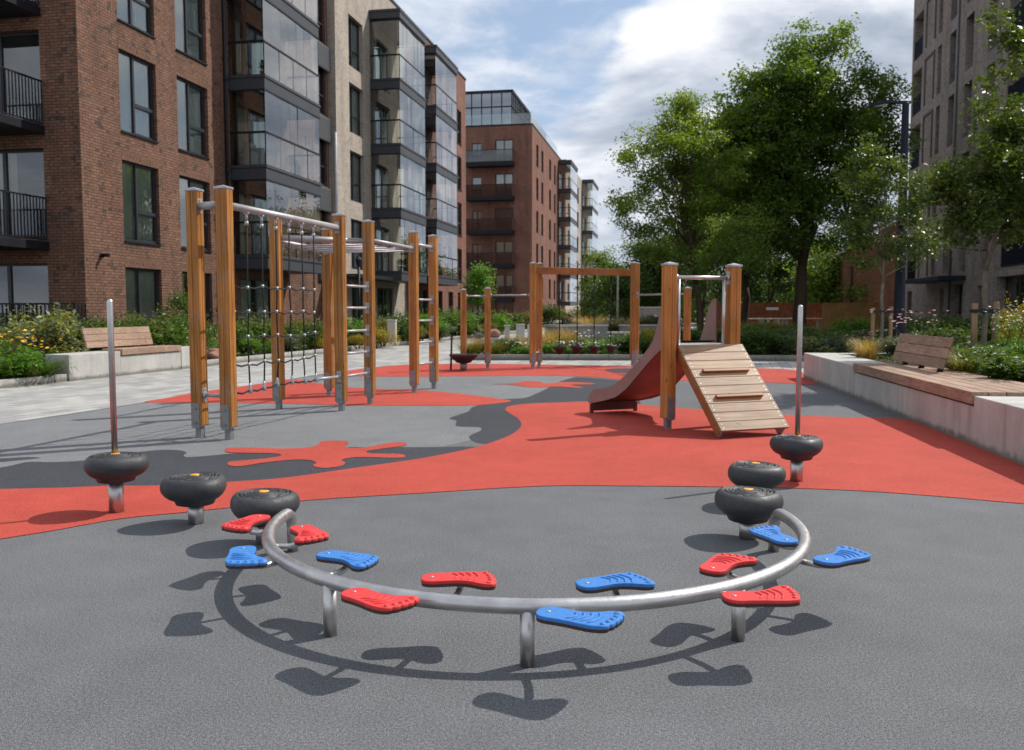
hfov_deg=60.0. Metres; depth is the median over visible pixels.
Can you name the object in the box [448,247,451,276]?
window
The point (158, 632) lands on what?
playground surface
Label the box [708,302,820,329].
board fence
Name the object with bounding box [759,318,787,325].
picnic table
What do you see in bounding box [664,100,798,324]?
broadleaf tree
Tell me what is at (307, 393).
red rubber patch
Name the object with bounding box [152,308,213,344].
shrub
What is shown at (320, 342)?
flowering shrub
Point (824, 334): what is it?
shrub
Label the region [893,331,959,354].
shrub
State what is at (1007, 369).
shrub
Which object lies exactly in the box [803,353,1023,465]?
concrete seat wall
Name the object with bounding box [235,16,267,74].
window
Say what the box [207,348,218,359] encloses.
boulder
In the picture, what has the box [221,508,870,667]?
balance beam
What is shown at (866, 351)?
grass tussock
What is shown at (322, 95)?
window
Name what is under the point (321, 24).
window
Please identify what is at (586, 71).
sky
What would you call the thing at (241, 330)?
shrub
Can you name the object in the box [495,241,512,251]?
window
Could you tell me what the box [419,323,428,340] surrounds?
shrub
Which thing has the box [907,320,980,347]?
shrub
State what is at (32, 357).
shrub
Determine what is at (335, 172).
slim mast
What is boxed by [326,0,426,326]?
apartment building
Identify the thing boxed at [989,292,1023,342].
flowering shrub
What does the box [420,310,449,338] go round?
shrub
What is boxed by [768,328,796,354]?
shrub
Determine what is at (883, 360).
planting soil
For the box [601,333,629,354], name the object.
shrub
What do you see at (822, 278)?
broadleaf tree
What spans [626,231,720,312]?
broadleaf tree
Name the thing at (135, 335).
timber bench
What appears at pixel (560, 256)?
window
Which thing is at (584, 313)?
shrub
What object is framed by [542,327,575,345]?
grass tussock
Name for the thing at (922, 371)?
timber bench
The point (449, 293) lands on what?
window
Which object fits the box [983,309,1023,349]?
flowering plant
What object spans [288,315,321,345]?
shrub
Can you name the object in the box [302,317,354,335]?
shrub
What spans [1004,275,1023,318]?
window
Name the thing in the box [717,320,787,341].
shrub
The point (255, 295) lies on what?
window
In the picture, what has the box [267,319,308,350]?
shrub
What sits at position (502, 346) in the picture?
grass tussock
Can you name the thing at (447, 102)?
window
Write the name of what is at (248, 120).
window
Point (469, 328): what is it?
shrub
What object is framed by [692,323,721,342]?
shrub
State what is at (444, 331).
shrub
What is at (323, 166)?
window
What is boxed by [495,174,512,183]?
window
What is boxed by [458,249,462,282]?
window
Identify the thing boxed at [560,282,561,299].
window
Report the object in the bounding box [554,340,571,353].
flowering plant
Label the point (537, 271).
step frame
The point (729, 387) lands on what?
slide tower
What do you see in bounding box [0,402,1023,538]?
red rubber band
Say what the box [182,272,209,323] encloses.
window
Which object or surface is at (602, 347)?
shrub
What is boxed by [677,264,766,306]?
broadleaf tree
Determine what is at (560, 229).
window
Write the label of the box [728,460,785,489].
stepping pod
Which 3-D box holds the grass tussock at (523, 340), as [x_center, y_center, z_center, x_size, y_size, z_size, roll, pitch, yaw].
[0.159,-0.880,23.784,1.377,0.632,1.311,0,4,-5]
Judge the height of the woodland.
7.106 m
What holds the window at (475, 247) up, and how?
in the apartment building at (518, 195)
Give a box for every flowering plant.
[510,342,528,353]
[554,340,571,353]
[560,341,598,353]
[573,330,598,352]
[599,344,620,354]
[840,331,874,352]
[887,309,956,353]
[960,301,1023,354]
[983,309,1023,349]
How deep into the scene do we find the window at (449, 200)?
58.06 m
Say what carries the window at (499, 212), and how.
in the apartment building at (518, 195)
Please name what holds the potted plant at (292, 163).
on the apartment building at (124, 124)
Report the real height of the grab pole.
0.711 m
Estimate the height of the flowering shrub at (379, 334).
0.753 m
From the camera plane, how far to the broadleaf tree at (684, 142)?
40.08 m
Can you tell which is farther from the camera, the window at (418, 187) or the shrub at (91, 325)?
the window at (418, 187)
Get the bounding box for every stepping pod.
[83,299,149,512]
[160,472,226,524]
[230,488,299,544]
[714,486,783,539]
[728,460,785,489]
[770,305,822,481]
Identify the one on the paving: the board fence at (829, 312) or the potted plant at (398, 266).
the board fence at (829, 312)
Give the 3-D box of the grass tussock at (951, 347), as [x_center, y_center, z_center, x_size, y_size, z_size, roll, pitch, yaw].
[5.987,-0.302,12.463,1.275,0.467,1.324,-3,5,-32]
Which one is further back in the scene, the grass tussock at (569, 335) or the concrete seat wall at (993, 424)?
the grass tussock at (569, 335)
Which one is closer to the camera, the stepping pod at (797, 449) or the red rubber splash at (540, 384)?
the stepping pod at (797, 449)
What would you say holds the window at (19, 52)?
in the apartment building at (124, 124)
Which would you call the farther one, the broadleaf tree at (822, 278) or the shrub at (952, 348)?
the broadleaf tree at (822, 278)
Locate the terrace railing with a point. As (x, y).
(26, 310)
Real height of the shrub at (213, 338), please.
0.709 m
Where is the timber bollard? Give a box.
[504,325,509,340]
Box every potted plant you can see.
[258,60,268,74]
[288,157,297,173]
[295,164,301,175]
[397,258,402,270]
[402,258,407,270]
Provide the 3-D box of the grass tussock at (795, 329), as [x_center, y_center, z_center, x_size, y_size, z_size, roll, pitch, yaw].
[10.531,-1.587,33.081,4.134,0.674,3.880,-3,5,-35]
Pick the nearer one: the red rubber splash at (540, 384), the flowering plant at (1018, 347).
the flowering plant at (1018, 347)
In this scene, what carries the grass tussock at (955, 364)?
on the planting soil at (883, 360)
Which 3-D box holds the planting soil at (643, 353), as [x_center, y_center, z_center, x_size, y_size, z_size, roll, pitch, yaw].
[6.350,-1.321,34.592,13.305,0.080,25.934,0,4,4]
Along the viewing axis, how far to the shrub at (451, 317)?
36.93 m
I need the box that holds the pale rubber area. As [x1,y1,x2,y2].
[0,375,573,466]
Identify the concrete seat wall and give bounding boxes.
[45,346,189,380]
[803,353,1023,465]
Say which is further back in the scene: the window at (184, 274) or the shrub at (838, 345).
the window at (184, 274)
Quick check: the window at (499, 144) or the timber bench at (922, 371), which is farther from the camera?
the window at (499, 144)
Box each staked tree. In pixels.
[822,128,954,352]
[911,1,1023,347]
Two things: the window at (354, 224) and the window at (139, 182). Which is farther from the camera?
the window at (354, 224)
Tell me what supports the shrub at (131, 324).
on the planting soil at (347, 345)
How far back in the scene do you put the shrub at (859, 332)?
30.66 m
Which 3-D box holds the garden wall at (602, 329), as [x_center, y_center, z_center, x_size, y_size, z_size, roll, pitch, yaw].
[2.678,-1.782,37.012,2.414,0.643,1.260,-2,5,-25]
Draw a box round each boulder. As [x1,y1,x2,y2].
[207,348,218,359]
[474,332,483,338]
[483,329,500,337]
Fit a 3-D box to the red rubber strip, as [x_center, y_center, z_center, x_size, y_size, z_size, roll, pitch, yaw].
[1.208,-0.068,17.833,9.117,0.001,4.270,1,4,13]
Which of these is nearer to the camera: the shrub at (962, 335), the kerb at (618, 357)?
the shrub at (962, 335)
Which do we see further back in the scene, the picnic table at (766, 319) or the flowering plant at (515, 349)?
the picnic table at (766, 319)
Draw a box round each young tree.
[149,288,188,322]
[454,261,497,315]
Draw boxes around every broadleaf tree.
[572,243,622,317]
[575,261,655,321]
[585,235,685,322]
[599,86,757,330]
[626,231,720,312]
[646,178,770,323]
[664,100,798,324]
[673,12,936,326]
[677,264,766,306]
[680,201,791,281]
[708,223,823,316]
[762,231,832,302]
[781,232,879,317]
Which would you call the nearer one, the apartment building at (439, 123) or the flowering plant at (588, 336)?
the flowering plant at (588, 336)
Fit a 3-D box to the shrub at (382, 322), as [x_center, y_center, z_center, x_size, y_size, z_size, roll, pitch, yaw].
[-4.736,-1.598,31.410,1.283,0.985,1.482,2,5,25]
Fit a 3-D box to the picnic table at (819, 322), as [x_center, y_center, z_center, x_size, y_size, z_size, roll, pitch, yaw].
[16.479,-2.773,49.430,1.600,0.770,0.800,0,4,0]
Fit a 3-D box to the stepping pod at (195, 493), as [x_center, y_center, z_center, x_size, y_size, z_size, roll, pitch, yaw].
[-1.860,0.729,5.197,0.367,0.300,0.372,0,4,0]
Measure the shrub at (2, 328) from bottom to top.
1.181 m
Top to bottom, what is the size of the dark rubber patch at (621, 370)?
0.001 m
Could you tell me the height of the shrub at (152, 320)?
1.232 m
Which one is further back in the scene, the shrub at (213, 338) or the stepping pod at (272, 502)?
the shrub at (213, 338)
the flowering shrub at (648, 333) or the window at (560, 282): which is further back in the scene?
the window at (560, 282)
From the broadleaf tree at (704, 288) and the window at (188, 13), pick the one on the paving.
the broadleaf tree at (704, 288)
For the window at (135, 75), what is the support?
in the apartment building at (124, 124)
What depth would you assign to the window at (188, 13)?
27.91 m
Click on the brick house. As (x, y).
(872, 279)
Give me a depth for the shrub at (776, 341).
22.35 m
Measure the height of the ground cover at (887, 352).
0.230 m
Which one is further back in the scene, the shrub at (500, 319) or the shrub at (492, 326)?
the shrub at (500, 319)
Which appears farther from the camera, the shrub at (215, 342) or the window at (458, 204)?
the window at (458, 204)
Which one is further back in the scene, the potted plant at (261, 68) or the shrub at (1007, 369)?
the potted plant at (261, 68)
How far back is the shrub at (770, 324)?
33.44 m
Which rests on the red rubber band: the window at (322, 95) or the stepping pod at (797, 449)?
the stepping pod at (797, 449)
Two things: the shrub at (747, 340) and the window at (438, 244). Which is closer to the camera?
the shrub at (747, 340)
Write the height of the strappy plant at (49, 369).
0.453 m
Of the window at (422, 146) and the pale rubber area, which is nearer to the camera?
the pale rubber area
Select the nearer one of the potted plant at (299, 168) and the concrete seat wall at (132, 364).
the concrete seat wall at (132, 364)
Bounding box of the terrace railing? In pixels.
[0,303,86,327]
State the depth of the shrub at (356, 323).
29.49 m
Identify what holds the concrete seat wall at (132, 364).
on the paving
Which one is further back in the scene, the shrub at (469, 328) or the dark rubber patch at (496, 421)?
the shrub at (469, 328)
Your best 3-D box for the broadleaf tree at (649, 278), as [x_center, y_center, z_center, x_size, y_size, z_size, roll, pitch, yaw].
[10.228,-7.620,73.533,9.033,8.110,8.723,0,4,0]
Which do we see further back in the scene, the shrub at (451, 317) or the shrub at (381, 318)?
the shrub at (451, 317)
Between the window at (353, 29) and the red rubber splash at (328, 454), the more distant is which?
the window at (353, 29)
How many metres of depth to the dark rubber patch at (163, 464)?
6.98 m
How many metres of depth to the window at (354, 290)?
42.09 m
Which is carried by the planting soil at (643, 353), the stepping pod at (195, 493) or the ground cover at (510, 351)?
the ground cover at (510, 351)
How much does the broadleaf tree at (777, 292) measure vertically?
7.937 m
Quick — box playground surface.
[0,364,1023,749]
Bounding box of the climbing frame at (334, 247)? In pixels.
[184,185,438,439]
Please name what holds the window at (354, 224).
in the apartment building at (373, 95)
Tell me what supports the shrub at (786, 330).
on the planting soil at (643, 353)
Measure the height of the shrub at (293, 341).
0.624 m
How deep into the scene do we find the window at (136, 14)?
25.20 m
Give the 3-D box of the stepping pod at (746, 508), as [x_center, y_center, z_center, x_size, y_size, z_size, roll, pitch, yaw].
[1.299,0.762,4.847,0.362,0.286,0.377,0,4,0]
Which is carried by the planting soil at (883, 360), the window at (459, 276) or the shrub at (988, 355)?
the shrub at (988, 355)
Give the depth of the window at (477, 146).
86.46 m
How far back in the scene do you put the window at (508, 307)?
88.45 m
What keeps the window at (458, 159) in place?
in the apartment building at (439, 123)
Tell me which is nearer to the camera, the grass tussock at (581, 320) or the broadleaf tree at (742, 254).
the broadleaf tree at (742, 254)
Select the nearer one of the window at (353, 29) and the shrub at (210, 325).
the shrub at (210, 325)
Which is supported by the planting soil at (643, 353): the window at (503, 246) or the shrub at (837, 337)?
the shrub at (837, 337)
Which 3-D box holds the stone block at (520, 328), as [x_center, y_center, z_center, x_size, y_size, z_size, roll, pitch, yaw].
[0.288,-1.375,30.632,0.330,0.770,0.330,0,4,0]
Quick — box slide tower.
[588,262,788,437]
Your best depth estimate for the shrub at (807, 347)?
22.12 m
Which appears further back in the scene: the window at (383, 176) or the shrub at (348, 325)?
the window at (383, 176)
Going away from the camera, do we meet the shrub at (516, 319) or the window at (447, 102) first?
the shrub at (516, 319)
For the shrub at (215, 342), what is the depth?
21.09 m
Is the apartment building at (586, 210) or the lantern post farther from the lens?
the apartment building at (586, 210)
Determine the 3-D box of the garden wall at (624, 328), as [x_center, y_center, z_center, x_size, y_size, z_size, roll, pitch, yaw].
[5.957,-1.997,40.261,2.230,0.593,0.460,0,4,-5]
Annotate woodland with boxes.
[579,258,793,322]
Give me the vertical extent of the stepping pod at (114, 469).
1.323 m
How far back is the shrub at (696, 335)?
24.47 m
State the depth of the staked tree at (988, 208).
13.63 m
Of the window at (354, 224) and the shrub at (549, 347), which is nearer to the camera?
the shrub at (549, 347)
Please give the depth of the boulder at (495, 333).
39.76 m
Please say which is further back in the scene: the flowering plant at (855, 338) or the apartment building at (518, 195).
the apartment building at (518, 195)
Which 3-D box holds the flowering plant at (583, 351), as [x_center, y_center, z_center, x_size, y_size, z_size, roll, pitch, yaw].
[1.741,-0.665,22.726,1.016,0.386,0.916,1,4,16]
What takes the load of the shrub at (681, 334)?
on the planting soil at (643, 353)
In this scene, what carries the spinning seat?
on the red rubber strip
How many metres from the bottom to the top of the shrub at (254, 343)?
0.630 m
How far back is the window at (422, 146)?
51.60 m
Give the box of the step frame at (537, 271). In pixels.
[460,262,691,368]
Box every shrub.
[0,313,29,349]
[0,314,44,354]
[0,329,35,374]
[0,335,44,377]
[0,336,61,367]
[0,362,36,378]
[3,302,89,355]
[41,344,93,353]
[48,309,106,351]
[75,312,151,351]
[114,310,188,346]
[120,309,185,344]
[145,314,188,345]
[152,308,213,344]
[154,307,186,326]
[206,319,239,338]
[206,321,217,338]
[206,332,217,348]
[207,339,218,348]
[235,314,269,352]
[237,313,270,346]
[238,332,270,354]
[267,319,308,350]
[284,333,302,351]
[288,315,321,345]
[300,320,322,349]
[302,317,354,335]
[310,332,322,348]
[347,315,378,344]
[347,322,379,342]
[347,333,363,348]
[349,326,401,346]
[375,310,402,325]
[375,316,392,342]
[383,310,420,341]
[393,309,428,336]
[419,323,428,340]
[420,306,459,334]
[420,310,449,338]
[438,323,457,339]
[439,307,480,335]
[455,307,497,328]
[457,323,483,334]
[477,309,514,331]
[479,322,498,332]
[483,336,522,352]
[492,310,524,330]
[505,310,542,327]
[523,340,566,353]
[542,301,564,324]
[550,307,580,323]
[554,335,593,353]
[578,307,602,321]
[584,338,609,351]
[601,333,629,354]
[606,330,643,354]
[622,332,654,354]
[624,326,656,340]
[639,314,682,328]
[651,327,691,340]
[680,324,701,340]
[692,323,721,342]
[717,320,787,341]
[719,323,774,354]
[740,320,803,332]
[746,329,796,354]
[763,321,823,344]
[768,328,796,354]
[784,328,859,338]
[788,333,837,354]
[805,330,858,352]
[810,326,868,339]
[812,330,866,352]
[827,315,876,333]
[845,336,880,354]
[872,333,898,353]
[878,310,941,333]
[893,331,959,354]
[905,312,970,335]
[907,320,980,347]
[917,313,1010,338]
[917,341,998,364]
[954,343,1023,378]
[956,343,1011,361]
[964,312,1022,343]
[968,348,1023,382]
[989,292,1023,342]
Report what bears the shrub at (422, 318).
on the planting soil at (347, 345)
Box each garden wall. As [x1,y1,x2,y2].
[544,324,608,339]
[607,332,629,340]
[618,324,656,331]
[639,307,660,321]
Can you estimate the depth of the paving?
15.35 m
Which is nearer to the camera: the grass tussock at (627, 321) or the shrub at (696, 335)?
the shrub at (696, 335)
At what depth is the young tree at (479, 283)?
45.55 m
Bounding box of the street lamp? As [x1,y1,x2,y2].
[869,100,910,340]
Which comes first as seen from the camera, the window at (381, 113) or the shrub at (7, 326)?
the shrub at (7, 326)
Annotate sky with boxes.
[394,0,913,306]
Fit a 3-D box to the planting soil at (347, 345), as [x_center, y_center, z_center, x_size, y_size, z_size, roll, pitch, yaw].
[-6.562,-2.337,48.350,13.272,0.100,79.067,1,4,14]
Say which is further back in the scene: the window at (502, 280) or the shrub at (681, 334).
the window at (502, 280)
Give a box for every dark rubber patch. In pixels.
[0,446,473,488]
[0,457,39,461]
[449,377,640,443]
[605,368,630,372]
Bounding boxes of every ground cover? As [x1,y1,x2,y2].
[0,373,24,378]
[207,322,554,356]
[475,330,817,354]
[821,329,905,352]
[852,351,1022,381]
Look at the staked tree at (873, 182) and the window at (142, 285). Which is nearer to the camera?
the staked tree at (873, 182)
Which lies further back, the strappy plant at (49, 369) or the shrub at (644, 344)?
the shrub at (644, 344)
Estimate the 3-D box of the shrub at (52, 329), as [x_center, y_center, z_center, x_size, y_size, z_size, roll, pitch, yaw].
[-9.151,-0.745,17.418,1.551,1.370,1.670,0,4,-3]
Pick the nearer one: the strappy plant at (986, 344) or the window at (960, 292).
the strappy plant at (986, 344)
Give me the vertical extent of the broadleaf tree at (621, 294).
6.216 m
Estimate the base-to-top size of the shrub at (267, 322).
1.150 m
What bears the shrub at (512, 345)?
on the planting soil at (643, 353)
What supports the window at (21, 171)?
in the apartment building at (124, 124)
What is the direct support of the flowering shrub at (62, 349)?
on the planting soil at (347, 345)
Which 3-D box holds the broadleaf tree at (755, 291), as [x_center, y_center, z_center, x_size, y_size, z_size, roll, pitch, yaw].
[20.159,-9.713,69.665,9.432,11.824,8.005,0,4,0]
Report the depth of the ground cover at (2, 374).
14.83 m
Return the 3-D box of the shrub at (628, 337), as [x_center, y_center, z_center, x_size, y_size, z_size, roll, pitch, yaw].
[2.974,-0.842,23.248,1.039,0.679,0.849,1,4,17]
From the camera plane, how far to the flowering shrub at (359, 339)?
26.90 m
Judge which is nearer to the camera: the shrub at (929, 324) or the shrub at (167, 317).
the shrub at (167, 317)
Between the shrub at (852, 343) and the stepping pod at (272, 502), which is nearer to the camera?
the stepping pod at (272, 502)
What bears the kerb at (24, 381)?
on the paving
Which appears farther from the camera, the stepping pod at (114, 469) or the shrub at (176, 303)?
the shrub at (176, 303)
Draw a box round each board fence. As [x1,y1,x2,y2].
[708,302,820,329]
[821,302,878,330]
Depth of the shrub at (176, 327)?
20.03 m
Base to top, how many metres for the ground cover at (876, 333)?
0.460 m
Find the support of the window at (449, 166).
in the apartment building at (439, 123)
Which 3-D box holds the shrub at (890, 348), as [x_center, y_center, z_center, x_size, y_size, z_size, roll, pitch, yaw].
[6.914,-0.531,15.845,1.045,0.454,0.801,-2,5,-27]
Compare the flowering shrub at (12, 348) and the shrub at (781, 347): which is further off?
the shrub at (781, 347)
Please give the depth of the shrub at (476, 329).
39.24 m
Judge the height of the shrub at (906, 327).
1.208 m
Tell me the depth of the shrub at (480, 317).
41.79 m
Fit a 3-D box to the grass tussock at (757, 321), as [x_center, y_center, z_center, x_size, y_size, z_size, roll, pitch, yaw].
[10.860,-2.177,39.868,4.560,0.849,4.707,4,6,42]
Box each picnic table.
[748,318,770,323]
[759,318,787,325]
[774,318,791,324]
[806,318,823,328]
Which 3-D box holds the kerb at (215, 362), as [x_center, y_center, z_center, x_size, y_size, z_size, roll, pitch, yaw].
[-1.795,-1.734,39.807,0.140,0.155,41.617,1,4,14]
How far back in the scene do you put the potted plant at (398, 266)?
43.74 m
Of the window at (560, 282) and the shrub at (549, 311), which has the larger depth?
the window at (560, 282)
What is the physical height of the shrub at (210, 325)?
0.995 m
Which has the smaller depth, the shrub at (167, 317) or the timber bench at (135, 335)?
the timber bench at (135, 335)
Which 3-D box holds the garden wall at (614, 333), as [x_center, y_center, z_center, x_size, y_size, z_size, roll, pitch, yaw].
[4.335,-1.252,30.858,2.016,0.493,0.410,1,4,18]
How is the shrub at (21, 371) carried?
on the planting soil at (347, 345)
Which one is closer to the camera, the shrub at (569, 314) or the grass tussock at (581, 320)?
the grass tussock at (581, 320)
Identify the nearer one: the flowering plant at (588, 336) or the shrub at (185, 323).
the shrub at (185, 323)
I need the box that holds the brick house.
[818,220,906,328]
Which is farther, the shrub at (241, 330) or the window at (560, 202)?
the window at (560, 202)
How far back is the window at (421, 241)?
52.24 m
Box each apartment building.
[0,0,332,352]
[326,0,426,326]
[404,13,465,316]
[466,89,577,321]
[561,159,598,318]
[905,0,1023,329]
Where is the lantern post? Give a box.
[346,255,361,324]
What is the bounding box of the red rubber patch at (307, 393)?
[145,379,510,405]
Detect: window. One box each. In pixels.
[0,32,41,120]
[0,150,45,237]
[0,264,48,331]
[117,0,155,38]
[118,50,158,143]
[122,161,161,246]
[125,267,159,320]
[175,0,207,65]
[177,77,209,159]
[179,176,212,252]
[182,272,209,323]
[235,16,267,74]
[237,105,269,164]
[239,192,270,254]
[241,278,270,326]
[318,0,322,42]
[319,69,323,115]
[320,141,324,185]
[348,17,359,72]
[349,85,361,137]
[350,152,362,203]
[351,220,362,269]
[352,287,361,326]
[374,41,389,78]
[375,102,389,143]
[375,165,390,207]
[376,229,391,270]
[377,287,391,318]
[414,72,423,96]
[414,127,424,156]
[414,182,424,215]
[418,238,424,273]
[419,290,425,315]
[436,92,439,106]
[437,144,439,163]
[437,193,440,219]
[438,244,440,275]
[438,291,440,315]
[447,102,450,137]
[448,152,450,185]
[448,198,450,223]
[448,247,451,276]
[448,292,451,311]
[457,111,461,145]
[457,157,461,191]
[457,203,461,236]
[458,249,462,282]
[472,143,480,149]
[472,177,480,183]
[472,211,481,218]
[472,244,481,252]
[473,305,481,314]
[495,140,512,148]
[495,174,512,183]
[495,208,512,217]
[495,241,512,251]
[495,275,512,285]
[495,303,512,315]
[559,173,562,187]
[559,199,561,216]
[559,227,561,244]
[559,254,561,266]
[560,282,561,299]
[958,285,962,317]
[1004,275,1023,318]
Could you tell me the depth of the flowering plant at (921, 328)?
15.41 m
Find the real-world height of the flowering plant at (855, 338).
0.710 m
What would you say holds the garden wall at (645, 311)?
on the paving
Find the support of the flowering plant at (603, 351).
on the planting soil at (643, 353)
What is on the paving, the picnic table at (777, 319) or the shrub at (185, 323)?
the picnic table at (777, 319)
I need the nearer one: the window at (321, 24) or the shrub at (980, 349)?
the shrub at (980, 349)
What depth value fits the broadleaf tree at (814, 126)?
41.80 m
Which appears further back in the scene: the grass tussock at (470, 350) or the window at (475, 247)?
the window at (475, 247)
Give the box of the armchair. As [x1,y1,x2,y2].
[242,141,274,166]
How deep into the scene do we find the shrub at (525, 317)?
51.61 m
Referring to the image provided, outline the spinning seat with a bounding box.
[449,354,477,369]
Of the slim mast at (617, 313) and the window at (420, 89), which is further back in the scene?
the window at (420, 89)
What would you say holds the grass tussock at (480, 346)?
on the planting soil at (643, 353)
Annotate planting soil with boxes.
[14,322,605,377]
[507,351,885,354]
[874,357,896,362]
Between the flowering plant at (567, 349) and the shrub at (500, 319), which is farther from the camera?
the shrub at (500, 319)
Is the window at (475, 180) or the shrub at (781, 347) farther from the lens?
the window at (475, 180)
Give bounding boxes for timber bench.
[81,326,180,354]
[853,333,1023,403]
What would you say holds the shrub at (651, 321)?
on the planting soil at (643, 353)
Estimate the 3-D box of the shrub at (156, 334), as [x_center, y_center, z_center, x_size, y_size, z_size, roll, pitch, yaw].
[-7.868,-0.813,19.324,1.733,1.211,1.458,-3,5,-33]
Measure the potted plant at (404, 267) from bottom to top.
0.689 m
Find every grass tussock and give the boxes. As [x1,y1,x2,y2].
[450,339,484,353]
[467,338,484,353]
[479,337,515,353]
[505,333,528,353]
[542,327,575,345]
[546,326,588,346]
[562,314,612,324]
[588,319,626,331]
[595,315,654,327]
[718,318,786,331]
[756,324,836,332]
[845,336,881,359]
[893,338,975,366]
[937,345,1008,373]
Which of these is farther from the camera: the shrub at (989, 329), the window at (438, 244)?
the window at (438, 244)
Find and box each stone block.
[386,320,396,342]
[516,324,524,342]
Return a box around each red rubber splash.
[225,440,406,467]
[504,381,594,387]
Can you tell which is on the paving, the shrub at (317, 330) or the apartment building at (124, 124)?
the apartment building at (124, 124)
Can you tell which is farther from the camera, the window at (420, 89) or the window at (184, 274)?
the window at (420, 89)
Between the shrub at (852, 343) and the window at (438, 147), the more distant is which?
the window at (438, 147)
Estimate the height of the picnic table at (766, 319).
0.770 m
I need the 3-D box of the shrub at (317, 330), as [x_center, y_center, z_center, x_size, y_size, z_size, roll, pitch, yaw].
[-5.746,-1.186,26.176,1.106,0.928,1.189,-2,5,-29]
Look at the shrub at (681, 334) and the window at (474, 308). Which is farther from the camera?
the window at (474, 308)
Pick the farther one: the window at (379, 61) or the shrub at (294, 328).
the window at (379, 61)
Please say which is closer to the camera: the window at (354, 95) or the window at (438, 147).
the window at (354, 95)
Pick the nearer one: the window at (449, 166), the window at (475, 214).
the window at (449, 166)
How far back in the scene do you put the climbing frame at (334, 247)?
10.76 m
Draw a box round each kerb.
[0,374,66,388]
[207,328,544,365]
[474,354,803,360]
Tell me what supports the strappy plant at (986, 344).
on the planting soil at (883, 360)
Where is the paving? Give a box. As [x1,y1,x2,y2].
[0,319,888,423]
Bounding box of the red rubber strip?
[348,364,817,384]
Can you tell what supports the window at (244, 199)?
in the apartment building at (124, 124)
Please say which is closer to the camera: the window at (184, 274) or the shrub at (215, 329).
the shrub at (215, 329)
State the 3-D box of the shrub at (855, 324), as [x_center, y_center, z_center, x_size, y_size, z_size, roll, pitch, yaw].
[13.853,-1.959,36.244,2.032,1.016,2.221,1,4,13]
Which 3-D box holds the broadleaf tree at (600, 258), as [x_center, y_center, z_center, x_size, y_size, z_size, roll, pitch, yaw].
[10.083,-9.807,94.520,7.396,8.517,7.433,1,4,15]
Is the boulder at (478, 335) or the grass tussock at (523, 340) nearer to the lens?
the grass tussock at (523, 340)
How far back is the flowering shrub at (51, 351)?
15.66 m
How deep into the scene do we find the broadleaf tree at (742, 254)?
37.20 m
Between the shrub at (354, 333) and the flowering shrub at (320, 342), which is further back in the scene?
the shrub at (354, 333)
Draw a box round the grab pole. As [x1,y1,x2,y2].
[450,336,452,369]
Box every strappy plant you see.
[1,351,99,377]
[890,335,1016,360]
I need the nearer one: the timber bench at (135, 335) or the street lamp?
the timber bench at (135, 335)
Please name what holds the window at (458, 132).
in the apartment building at (439, 123)
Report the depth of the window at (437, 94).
54.93 m
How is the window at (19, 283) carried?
in the apartment building at (124, 124)
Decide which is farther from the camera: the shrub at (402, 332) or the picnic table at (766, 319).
the picnic table at (766, 319)
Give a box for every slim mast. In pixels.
[334,132,337,212]
[616,276,618,323]
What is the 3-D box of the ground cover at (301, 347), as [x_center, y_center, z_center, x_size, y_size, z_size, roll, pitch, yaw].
[-3.203,-2.167,42.854,4.054,0.484,47.476,1,4,14]
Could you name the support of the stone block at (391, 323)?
on the planting soil at (347, 345)
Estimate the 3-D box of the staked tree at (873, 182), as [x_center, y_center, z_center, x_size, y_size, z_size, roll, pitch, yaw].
[9.251,-3.183,21.776,3.298,5.843,2.344,0,4,0]
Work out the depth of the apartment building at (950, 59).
43.15 m

